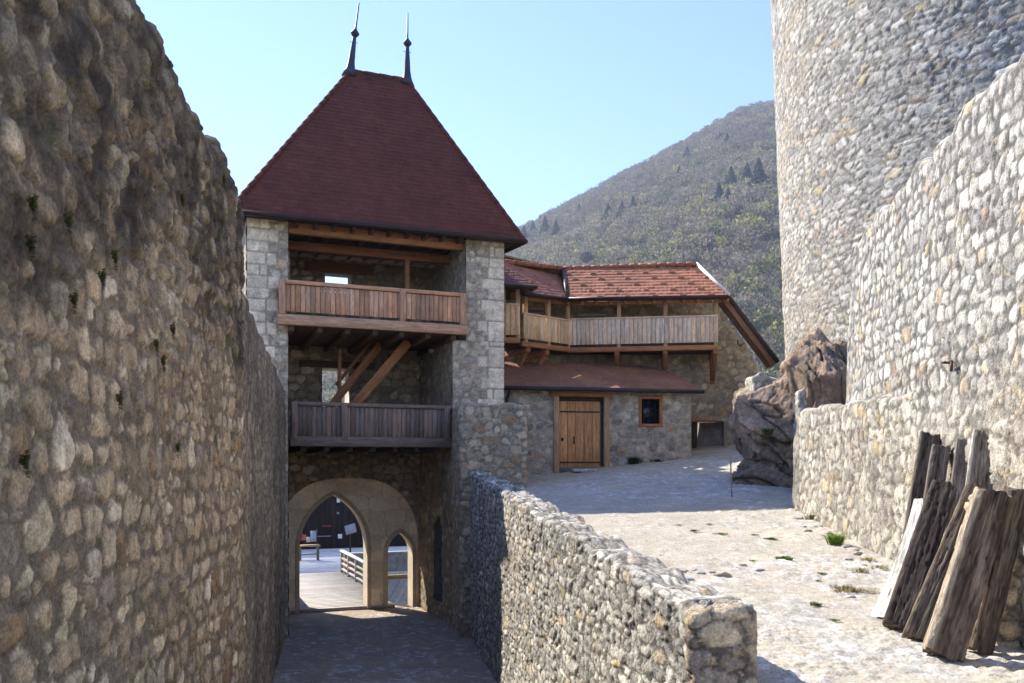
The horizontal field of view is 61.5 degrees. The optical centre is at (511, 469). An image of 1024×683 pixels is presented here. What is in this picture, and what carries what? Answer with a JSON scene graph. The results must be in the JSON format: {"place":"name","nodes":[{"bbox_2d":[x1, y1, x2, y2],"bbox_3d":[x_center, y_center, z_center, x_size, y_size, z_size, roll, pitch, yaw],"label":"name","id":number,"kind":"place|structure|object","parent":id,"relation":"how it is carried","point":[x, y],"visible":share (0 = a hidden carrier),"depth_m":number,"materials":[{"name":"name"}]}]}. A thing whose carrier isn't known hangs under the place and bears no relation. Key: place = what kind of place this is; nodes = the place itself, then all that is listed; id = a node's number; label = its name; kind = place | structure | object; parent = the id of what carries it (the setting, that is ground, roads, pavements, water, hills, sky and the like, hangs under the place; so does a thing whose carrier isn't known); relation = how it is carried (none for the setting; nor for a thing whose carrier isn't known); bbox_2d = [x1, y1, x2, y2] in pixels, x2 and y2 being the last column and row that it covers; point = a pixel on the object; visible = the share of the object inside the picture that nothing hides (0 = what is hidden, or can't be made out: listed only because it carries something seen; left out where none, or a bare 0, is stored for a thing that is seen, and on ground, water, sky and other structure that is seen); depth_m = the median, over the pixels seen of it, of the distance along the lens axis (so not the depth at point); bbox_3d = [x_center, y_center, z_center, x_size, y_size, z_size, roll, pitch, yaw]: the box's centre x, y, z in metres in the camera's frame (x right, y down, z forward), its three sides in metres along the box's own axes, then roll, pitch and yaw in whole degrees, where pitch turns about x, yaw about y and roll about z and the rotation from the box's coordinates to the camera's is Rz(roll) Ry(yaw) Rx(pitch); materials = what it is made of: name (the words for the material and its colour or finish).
{"place":"outdoors","nodes":[
{"label":"outdoors","id":0,"kind":"place"},
{"bbox_2d":[300,496,406,549],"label":"timber barn","id":1,"kind":"structure","parent":0,"point":[330,518],"depth_m":47.55,"materials":[{"name":"wood"}]},
{"bbox_2d":[300,546,407,604],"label":"forecourt","id":2,"kind":"structure","parent":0,"point":[328,561],"depth_m":39.92,"materials":[{"name":"stone"}]},
{"bbox_2d":[300,529,319,560],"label":"display stand","id":3,"kind":"object","parent":2,"relation":"on","point":[314,536],"visible":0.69,"depth_m":41.33,"materials":[{"name":"brown wood"}]},
{"bbox_2d":[344,523,356,552],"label":"sign board","id":4,"kind":"object","parent":2,"relation":"on","point":[350,529],"visible":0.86,"depth_m":44.91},
{"bbox_2d":[344,551,407,604],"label":"moat wall","id":5,"kind":"structure","parent":2,"relation":"on","point":[397,560],"depth_m":36.80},
{"bbox_2d":[272,607,496,682],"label":"passage path","id":6,"kind":"structure","parent":0,"point":[403,645],"depth_m":20.44,"materials":[{"name":"grey stone"}]},
{"bbox_2d":[0,0,245,682],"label":"castle wall","id":7,"kind":"structure","parent":6,"relation":"on","point":[122,556],"depth_m":6.20,"materials":[{"name":"stone"}]},
{"bbox_2d":[18,448,31,478],"bbox_3d":[-2.580,-0.035,4.558,0.033,0.172,0.143,0,0,-8],"label":"moss tuft","id":8,"kind":"object","parent":7,"relation":"attached to","point":[24,461],"visible":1,"depth_m":4.57,"materials":[{"name":"green plant"}]},
{"bbox_2d":[24,234,37,262],"bbox_3d":[-2.590,-1.206,4.632,0.033,0.188,0.152,0,0,-7],"label":"moss tuft","id":9,"kind":"object","parent":7,"relation":"attached to","point":[30,243],"visible":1,"depth_m":4.65,"materials":[{"name":"green plant"}]},
{"bbox_2d":[26,193,38,221],"bbox_3d":[-2.593,-1.429,4.660,0.035,0.166,0.148,0,0,-8],"label":"moss tuft","id":10,"kind":"object","parent":7,"relation":"attached to","point":[31,201],"visible":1,"depth_m":4.67,"materials":[{"name":"green plant"}]},
{"bbox_2d":[63,211,74,236],"bbox_3d":[-2.664,-1.486,5.173,0.033,0.184,0.153,0,0,-7],"label":"moss tuft","id":11,"kind":"object","parent":7,"relation":"attached to","point":[68,220],"visible":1,"depth_m":5.18,"materials":[{"name":"green plant"}]},
{"bbox_2d":[67,290,78,315],"bbox_3d":[-2.674,-1.023,5.247,0.034,0.175,0.154,0,0,-8],"label":"moss tuft","id":12,"kind":"object","parent":7,"relation":"attached to","point":[74,298],"visible":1,"depth_m":5.27,"materials":[{"name":"green plant"}]},
{"bbox_2d":[97,268,106,291],"bbox_3d":[-2.744,-1.284,5.761,0.034,0.170,0.148,0,0,-7],"label":"moss tuft","id":13,"kind":"object","parent":7,"relation":"attached to","point":[102,276],"visible":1,"depth_m":5.78,"materials":[{"name":"green plant"}]},
{"bbox_2d":[110,250,118,270],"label":"moss tuft","id":14,"kind":"object","parent":7,"relation":"attached to","point":[115,256],"visible":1,"depth_m":6.04,"materials":[{"name":"green plant"}]},
{"bbox_2d":[115,391,123,409],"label":"moss tuft","id":15,"kind":"object","parent":7,"relation":"attached to","point":[119,398],"visible":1,"depth_m":6.14,"materials":[{"name":"green plant"}]},
{"bbox_2d":[153,338,159,356],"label":"moss tuft","id":16,"kind":"object","parent":7,"relation":"attached to","point":[156,343],"visible":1,"depth_m":7.10,"materials":[{"name":"green plant"}]},
{"bbox_2d":[160,355,166,371],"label":"moss tuft","id":17,"kind":"object","parent":7,"relation":"attached to","point":[163,360],"visible":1,"depth_m":7.31,"materials":[{"name":"green plant"}]},
{"bbox_2d":[170,322,175,339],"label":"moss tuft","id":18,"kind":"object","parent":7,"relation":"attached to","point":[173,328],"visible":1,"depth_m":7.63,"materials":[{"name":"green plant"}]},
{"bbox_2d":[175,440,180,457],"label":"moss tuft","id":19,"kind":"object","parent":7,"relation":"attached to","point":[177,446],"visible":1,"depth_m":7.80,"materials":[{"name":"green plant"}]},
{"bbox_2d":[180,194,184,210],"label":"moss tuft","id":20,"kind":"object","parent":7,"relation":"attached to","point":[182,200],"visible":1,"depth_m":7.98,"materials":[{"name":"green plant"}]},
{"bbox_2d":[241,291,286,682],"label":"castle wall","id":21,"kind":"structure","parent":6,"relation":"on","point":[264,431],"depth_m":15.04,"materials":[{"name":"stone"}]},
{"bbox_2d":[238,3,527,635],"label":"gate tower","id":22,"kind":"structure","parent":6,"relation":"on","point":[373,188],"depth_m":24.35,"materials":[{"name":"stone"}]},
{"bbox_2d":[290,572,410,613],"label":"bridge deck","id":23,"kind":"structure","parent":22,"relation":"attached to","point":[329,591],"depth_m":29.43,"materials":[{"name":"brown wood"}]},
{"bbox_2d":[340,550,362,582],"bbox_3d":[-5.638,3.808,32.007,0.160,0.965,8.300,0,0,-21],"label":"bridge railing","id":24,"kind":"object","parent":23,"relation":"on","point":[349,564],"visible":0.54,"depth_m":33.92,"materials":[{"name":"wood"}]},
{"bbox_2d":[388,574,407,578],"bbox_3d":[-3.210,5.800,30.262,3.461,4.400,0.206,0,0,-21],"label":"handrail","id":25,"kind":"object","parent":23,"relation":"attached to","point":[399,576],"depth_m":29.98,"materials":[{"name":"brown wood"}]},
{"bbox_2d":[451,402,527,638],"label":"stub wall","id":26,"kind":"structure","parent":6,"relation":"on","point":[492,438],"depth_m":22.14,"materials":[{"name":"grey stone"}]},
{"bbox_2d":[469,471,758,682],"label":"parapet wall","id":27,"kind":"structure","parent":6,"relation":"on","point":[558,595],"depth_m":10.12,"materials":[{"name":"stone"}]},
{"bbox_2d":[136,0,773,291],"label":"sky","id":28,"kind":"structure","parent":0,"point":[547,101],"materials":[{"name":"blue"}]},
{"bbox_2d":[322,127,784,397],"bbox_3d":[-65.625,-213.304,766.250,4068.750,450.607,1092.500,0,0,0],"label":"hill","id":29,"kind":"structure","parent":0,"point":[768,273],"depth_m":461.41,"materials":[{"name":"plant"}]},
{"bbox_2d":[521,226,527,237],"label":"conifer tree","id":30,"kind":"object","parent":29,"relation":"on","point":[523,231],"visible":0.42,"depth_m":822.52,"materials":[{"name":"green plant"}]},
{"bbox_2d":[527,221,534,234],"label":"conifer tree","id":31,"kind":"object","parent":29,"relation":"on","point":[532,226],"visible":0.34,"depth_m":872.89,"materials":[{"name":"green plant"}]},
{"bbox_2d":[537,215,550,233],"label":"conifer tree","id":32,"kind":"object","parent":29,"relation":"on","point":[545,223],"visible":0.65,"depth_m":824.22,"materials":[{"name":"green plant"}]},
{"bbox_2d":[322,99,784,431],"bbox_3d":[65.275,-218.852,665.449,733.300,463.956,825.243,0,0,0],"label":"forest","id":33,"kind":"object","parent":29,"relation":"on","point":[645,183],"visible":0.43,"depth_m":597.27,"materials":[{"name":"green plant"}]},
{"bbox_2d":[551,220,560,236],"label":"conifer tree","id":34,"kind":"object","parent":29,"relation":"on","point":[556,229],"visible":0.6,"depth_m":774.19,"materials":[{"name":"green plant"}]},
{"bbox_2d":[602,203,610,219],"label":"conifer tree","id":35,"kind":"object","parent":29,"relation":"on","point":[608,208],"visible":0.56,"depth_m":710.78,"materials":[{"name":"green plant"}]},
{"bbox_2d":[616,201,624,220],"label":"conifer tree","id":36,"kind":"object","parent":29,"relation":"on","point":[621,206],"visible":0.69,"depth_m":699.51,"materials":[{"name":"green plant"}]},
{"bbox_2d":[627,196,635,210],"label":"conifer tree","id":37,"kind":"object","parent":29,"relation":"on","point":[632,200],"visible":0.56,"depth_m":691.55,"materials":[{"name":"green plant"}]},
{"bbox_2d":[681,146,691,168],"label":"conifer tree","id":38,"kind":"object","parent":29,"relation":"on","point":[687,150],"visible":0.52,"depth_m":821.03,"materials":[{"name":"green plant"}]},
{"bbox_2d":[711,183,724,200],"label":"conifer tree","id":39,"kind":"object","parent":29,"relation":"on","point":[719,192],"visible":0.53,"depth_m":583.62,"materials":[{"name":"green plant"}]},
{"bbox_2d":[722,133,729,145],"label":"conifer tree","id":40,"kind":"object","parent":29,"relation":"on","point":[726,138],"visible":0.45,"depth_m":788.55,"materials":[{"name":"green plant"}]},
{"bbox_2d":[724,187,731,201],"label":"conifer tree","id":41,"kind":"object","parent":29,"relation":"on","point":[727,193],"visible":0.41,"depth_m":568.41,"materials":[{"name":"green plant"}]},
{"bbox_2d":[722,166,735,185],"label":"conifer tree","id":42,"kind":"object","parent":29,"relation":"on","point":[730,175],"visible":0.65,"depth_m":626.07,"materials":[{"name":"green plant"}]},
{"bbox_2d":[740,162,751,182],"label":"conifer tree","id":43,"kind":"object","parent":29,"relation":"on","point":[747,171],"visible":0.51,"depth_m":610.77,"materials":[{"name":"green plant"}]},
{"bbox_2d":[748,158,776,192],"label":"conifer tree","id":44,"kind":"object","parent":29,"relation":"on","point":[758,174],"visible":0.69,"depth_m":577.63,"materials":[{"name":"green plant"}]},
{"bbox_2d":[691,446,728,450],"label":"timber sill","id":45,"kind":"structure","parent":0,"point":[707,448],"depth_m":29.57,"materials":[{"name":"wood"}]},
{"bbox_2d":[525,445,1023,682],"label":"courtyard","id":46,"kind":"structure","parent":0,"point":[646,508],"depth_m":11.60,"materials":[{"name":"beige stone"}]},
{"bbox_2d":[570,469,597,471],"bbox_3d":[2.144,0.009,25.608,0.760,0.100,0.320,0,0,-10],"label":"doorstep","id":47,"kind":"object","parent":46,"relation":"on","point":[581,470],"visible":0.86,"depth_m":25.45,"materials":[{"name":"stone"}]},
{"bbox_2d":[504,362,704,475],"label":"stone house","id":48,"kind":"structure","parent":46,"relation":"on","point":[585,416],"depth_m":26.29,"materials":[{"name":"stone"}]},
{"bbox_2d":[559,397,599,466],"bbox_3d":[2.065,-1.084,26.174,1.299,2.410,0.142,0,0,-10],"label":"door","id":49,"kind":"structure","parent":48,"relation":"in","point":[579,417],"depth_m":26.19,"materials":[{"name":"wood"}]},
{"bbox_2d":[638,396,662,426],"bbox_3d":[4.242,-1.802,26.561,0.764,0.932,0.285,0,0,-10],"label":"window","id":50,"kind":"structure","parent":48,"relation":"in","point":[650,407],"depth_m":26.54,"materials":[{"name":"black glass"}]},
{"bbox_2d":[504,300,757,447],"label":"curtain wall","id":51,"kind":"structure","parent":46,"relation":"on","point":[736,366],"depth_m":30.29,"materials":[{"name":"beige stone"}]},
{"bbox_2d":[504,255,729,383],"bbox_3d":[3.004,-5.187,29.843,8.643,4.474,5.708,0,0,-11],"label":"timber gallery","id":52,"kind":"object","parent":51,"relation":"attached to","point":[619,285],"visible":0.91,"depth_m":28.63,"materials":[{"name":"wood"}]},
{"bbox_2d":[718,296,779,368],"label":"stair roof","id":53,"kind":"structure","parent":52,"relation":"attached to","point":[749,333],"depth_m":28.19,"materials":[{"name":"wood"}]},
{"bbox_2d":[627,456,643,463],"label":"weed plant","id":54,"kind":"object","parent":46,"relation":"on","point":[632,460],"visible":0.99,"depth_m":26.15,"materials":[{"name":"green plant"}]},
{"bbox_2d":[697,423,721,446],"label":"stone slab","id":55,"kind":"structure","parent":46,"relation":"on","point":[708,434],"depth_m":30.70,"materials":[{"name":"grey stone"}]},
{"bbox_2d":[712,571,730,576],"bbox_3d":[2.595,1.302,10.641,0.239,0.094,0.141,0,0,0],"label":"loose stone","id":56,"kind":"object","parent":46,"relation":"on","point":[722,573],"visible":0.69,"depth_m":10.59,"materials":[{"name":"stone"}]},
{"bbox_2d":[730,450,732,496],"bbox_3d":[4.651,0.078,18.260,0.040,1.004,0.150,0,0,0],"label":"wooden stake","id":57,"kind":"object","parent":46,"relation":"on","point":[731,474],"visible":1,"depth_m":18.24,"materials":[{"name":"grey wood"}]},
{"bbox_2d":[774,556,792,559],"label":"grass tuft","id":58,"kind":"object","parent":46,"relation":"on","point":[787,557],"visible":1,"depth_m":11.67,"materials":[{"name":"green plant"}]},
{"bbox_2d":[728,326,847,487],"bbox_3d":[6.670,-0.903,19.572,3.035,4.933,4.510,0,0,0],"label":"rock outcrop","id":59,"kind":"object","parent":46,"relation":"on","point":[813,370],"visible":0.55,"depth_m":19.36,"materials":[{"name":"stone"}]},
{"bbox_2d":[760,428,774,434],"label":"weed plant","id":60,"kind":"object","parent":59,"relation":"on","point":[765,431],"visible":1,"depth_m":18.84,"materials":[{"name":"green plant"}]},
{"bbox_2d":[802,514,814,519],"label":"weed plant","id":61,"kind":"object","parent":46,"relation":"on","point":[811,517],"visible":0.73,"depth_m":15.27,"materials":[{"name":"green plant"}]},
{"bbox_2d":[810,601,826,605],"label":"grass tuft","id":62,"kind":"object","parent":46,"relation":"on","point":[814,603],"visible":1,"depth_m":9.07,"materials":[{"name":"green plant"}]},
{"bbox_2d":[821,531,851,544],"bbox_3d":[4.846,1.006,12.807,0.477,0.226,0.441,0,0,-31],"label":"weed plant","id":63,"kind":"object","parent":46,"relation":"on","point":[835,539],"visible":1,"depth_m":12.80,"materials":[{"name":"green plant"}]},
{"bbox_2d":[841,544,851,547],"bbox_3d":[4.920,1.133,12.647,0.161,0.091,0.148,0,0,0],"label":"loose stone","id":64,"kind":"object","parent":46,"relation":"on","point":[846,546],"visible":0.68,"depth_m":12.60,"materials":[{"name":"stone"}]},
{"bbox_2d":[792,392,917,561],"bbox_3d":[5.628,0.357,13.724,0.814,3.085,6.401,0,0,4],"label":"wall footing","id":65,"kind":"object","parent":46,"relation":"on","point":[850,460],"depth_m":12.93,"materials":[{"name":"stone"}]},
{"bbox_2d":[829,584,880,592],"bbox_3d":[3.904,1.345,9.839,0.645,0.076,0.498,0,0,0],"label":"weed plant","id":66,"kind":"object","parent":46,"relation":"on","point":[848,589],"visible":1,"depth_m":9.74,"materials":[{"name":"beige plant"}]},
{"bbox_2d":[852,551,862,554],"bbox_3d":[4.883,1.188,12.143,0.138,0.076,0.128,0,0,-40],"label":"loose stone","id":67,"kind":"object","parent":46,"relation":"on","point":[857,553],"visible":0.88,"depth_m":12.10,"materials":[{"name":"stone"}]},
{"bbox_2d":[847,567,868,572],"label":"weed plant","id":68,"kind":"object","parent":46,"relation":"on","point":[861,570],"visible":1,"depth_m":10.81,"materials":[{"name":"beige plant"}]},
{"bbox_2d":[856,556,875,561],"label":"weed plant","id":69,"kind":"object","parent":46,"relation":"on","point":[868,558],"visible":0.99,"depth_m":11.56,"materials":[{"name":"beige plant"}]},
{"bbox_2d":[867,564,887,569],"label":"weed plant","id":70,"kind":"object","parent":46,"relation":"on","point":[879,566],"visible":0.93,"depth_m":10.97,"materials":[{"name":"beige plant"}]},
{"bbox_2d":[771,0,1023,358],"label":"round tower","id":71,"kind":"structure","parent":46,"relation":"on","point":[872,98],"depth_m":20.45,"materials":[{"name":"stone"}]},
{"bbox_2d":[871,498,923,618],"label":"old beam","id":72,"kind":"structure","parent":46,"relation":"on","point":[880,608],"depth_m":8.73,"materials":[{"name":"grey wood"}]},
{"bbox_2d":[882,479,956,629],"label":"old beam","id":73,"kind":"structure","parent":46,"relation":"on","point":[927,536],"depth_m":8.37,"materials":[{"name":"brown wood"}]},
{"bbox_2d":[901,431,940,541],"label":"old beam","id":74,"kind":"structure","parent":46,"relation":"on","point":[927,440],"depth_m":9.77,"materials":[{"name":"wood"}]},
{"bbox_2d":[845,52,1023,648],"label":"castle wall","id":75,"kind":"structure","parent":46,"relation":"on","point":[936,317],"depth_m":9.22,"materials":[{"name":"stone"}]},
{"bbox_2d":[923,444,950,499],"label":"old beam","id":76,"kind":"structure","parent":46,"relation":"on","point":[938,463],"depth_m":9.37,"materials":[{"name":"grey wood"}]},
{"bbox_2d":[901,481,985,641],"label":"old beam","id":77,"kind":"structure","parent":46,"relation":"on","point":[918,622],"depth_m":7.87,"materials":[{"name":"brown wood"}]},
{"bbox_2d":[944,438,967,533],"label":"old beam","id":78,"kind":"structure","parent":46,"relation":"on","point":[959,473],"depth_m":8.98,"materials":[{"name":"wood"}]},
{"bbox_2d":[922,486,1011,662],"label":"old beam","id":79,"kind":"structure","parent":46,"relation":"on","point":[948,634],"depth_m":7.25,"materials":[{"name":"brown wood"}]},
{"bbox_2d":[965,429,991,489],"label":"old beam","id":80,"kind":"structure","parent":46,"relation":"on","point":[978,473],"depth_m":8.43,"materials":[{"name":"grey wood"}]},
{"bbox_2d":[964,495,1022,647],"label":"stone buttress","id":81,"kind":"structure","parent":46,"relation":"on","point":[1010,634],"depth_m":7.62,"materials":[{"name":"stone"}]},
{"bbox_2d":[967,486,1023,654],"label":"old beam","id":82,"kind":"structure","parent":46,"relation":"on","point":[985,632],"depth_m":7.34,"materials":[{"name":"brown wood"}]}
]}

